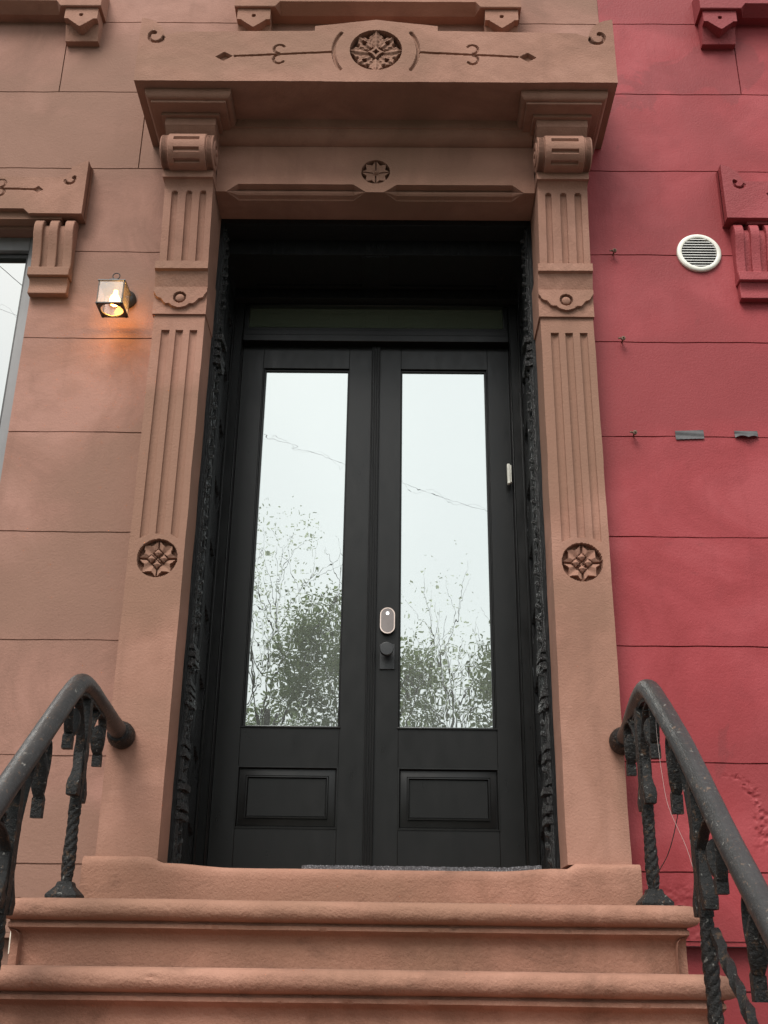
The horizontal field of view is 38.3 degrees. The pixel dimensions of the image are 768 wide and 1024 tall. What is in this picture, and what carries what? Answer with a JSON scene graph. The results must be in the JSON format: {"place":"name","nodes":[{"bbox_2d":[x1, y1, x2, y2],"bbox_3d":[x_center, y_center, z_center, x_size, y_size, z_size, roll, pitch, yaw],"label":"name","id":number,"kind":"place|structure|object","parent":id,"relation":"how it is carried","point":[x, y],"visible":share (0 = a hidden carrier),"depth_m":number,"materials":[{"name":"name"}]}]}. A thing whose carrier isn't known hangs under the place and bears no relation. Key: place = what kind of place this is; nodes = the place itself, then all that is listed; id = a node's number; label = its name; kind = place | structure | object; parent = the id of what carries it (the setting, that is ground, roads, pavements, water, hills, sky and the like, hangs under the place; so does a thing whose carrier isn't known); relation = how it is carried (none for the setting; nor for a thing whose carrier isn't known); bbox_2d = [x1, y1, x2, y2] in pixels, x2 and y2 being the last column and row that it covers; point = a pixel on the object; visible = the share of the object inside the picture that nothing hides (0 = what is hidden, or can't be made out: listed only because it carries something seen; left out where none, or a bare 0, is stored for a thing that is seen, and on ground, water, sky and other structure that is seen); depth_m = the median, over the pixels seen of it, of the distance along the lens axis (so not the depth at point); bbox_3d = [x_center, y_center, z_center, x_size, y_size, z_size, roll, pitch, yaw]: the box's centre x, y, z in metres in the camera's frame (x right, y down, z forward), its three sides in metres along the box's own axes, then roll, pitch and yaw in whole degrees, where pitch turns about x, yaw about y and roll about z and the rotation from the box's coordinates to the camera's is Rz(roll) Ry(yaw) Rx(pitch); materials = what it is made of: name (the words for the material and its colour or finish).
{"place":"outdoors","nodes":[
{"label":"outdoors","id":0,"kind":"place"},
{"bbox_2d":[0,0,642,964],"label":"brownstone house","id":1,"kind":"structure","parent":0,"point":[304,546],"depth_m":5.42,"materials":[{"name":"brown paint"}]},
{"bbox_2d":[0,238,32,479],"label":"window","id":2,"kind":"structure","parent":1,"relation":"in","point":[15,253],"depth_m":5.56,"materials":[{"name":"white glass"}]},
{"bbox_2d":[95,273,135,317],"bbox_3d":[-1.291,-1.040,5.336,0.136,0.222,0.212,1,-23,1],"label":"wall lantern","id":3,"kind":"object","parent":1,"relation":"attached to","point":[120,293],"depth_m":5.30,"materials":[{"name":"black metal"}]},
{"bbox_2d":[207,346,371,868],"bbox_3d":[-0.428,0.383,5.557,0.722,2.796,0.058,1,-23,1],"label":"door","id":4,"kind":"structure","parent":1,"relation":"in","point":[288,785],"depth_m":5.49,"materials":[{"name":"black paint"}]},
{"bbox_2d":[301,865,541,870],"bbox_3d":[0.147,1.460,4.485,0.935,0.029,0.400,1,-23,1],"label":"doormat","id":5,"kind":"object","parent":1,"relation":"on","point":[427,868],"visible":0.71,"depth_m":4.30,"materials":[{"name":"grey fabric"}]},
{"bbox_2d":[362,346,525,867],"bbox_3d":[0.289,0.376,5.518,0.744,2.796,0.125,1,-23,1],"label":"door","id":6,"kind":"structure","parent":1,"relation":"in","point":[443,767],"depth_m":5.48,"materials":[{"name":"black paint"}]},
{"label":"sidewalk","id":7,"kind":"structure","parent":0,"visible":0},
{"bbox_2d":[0,897,735,1023],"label":"stone stoop","id":8,"kind":"object","parent":7,"relation":"on","point":[126,961],"visible":0.98,"depth_m":3.52,"materials":[{"name":"brown stone"}]},
{"bbox_2d":[0,673,134,968],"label":"stair railing","id":9,"kind":"object","parent":8,"relation":"on","point":[27,768],"visible":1,"depth_m":3.68,"materials":[{"name":"metal"}]},
{"bbox_2d":[609,679,767,1023],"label":"stair railing","id":10,"kind":"object","parent":8,"relation":"on","point":[635,736],"visible":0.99,"depth_m":3.10,"materials":[{"name":"metal"}]},
{"bbox_2d":[647,814,677,887],"bbox_3d":[0.909,1.105,3.582,0.044,0.192,0.445,1,-23,1],"label":"loose wire","id":11,"kind":"object","parent":10,"relation":"hanging from","point":[667,854],"visible":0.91,"depth_m":3.48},
{"bbox_2d":[656,728,691,863],"bbox_3d":[0.890,0.858,3.446,0.024,0.531,0.371,0,-23,3],"label":"loose string","id":12,"kind":"object","parent":10,"relation":"hanging from","point":[665,795],"visible":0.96,"depth_m":3.45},
{"bbox_2d":[587,0,767,1023],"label":"red house","id":13,"kind":"structure","parent":7,"relation":"on","point":[679,155],"depth_m":5.23,"materials":[{"name":"paint"}]},
{"bbox_2d":[675,430,703,438],"bbox_3d":[1.422,-0.359,5.140,0.132,0.052,0.007,1,-23,1],"label":"duct tape","id":14,"kind":"object","parent":13,"relation":"attached to","point":[694,434],"visible":1,"depth_m":5.14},
{"bbox_2d":[676,234,720,271],"bbox_3d":[1.576,-1.297,5.527,0.220,0.220,0.018,1,-23,1],"label":"wall vent","id":15,"kind":"object","parent":13,"relation":"attached to","point":[698,253],"depth_m":5.53,"materials":[{"name":"white plastic"}]},
{"bbox_2d":[734,431,757,436],"bbox_3d":[1.684,-0.362,5.130,0.107,0.042,0.024,1,-23,1],"label":"duct tape","id":16,"kind":"object","parent":13,"relation":"attached to","point":[745,433],"visible":1,"depth_m":5.14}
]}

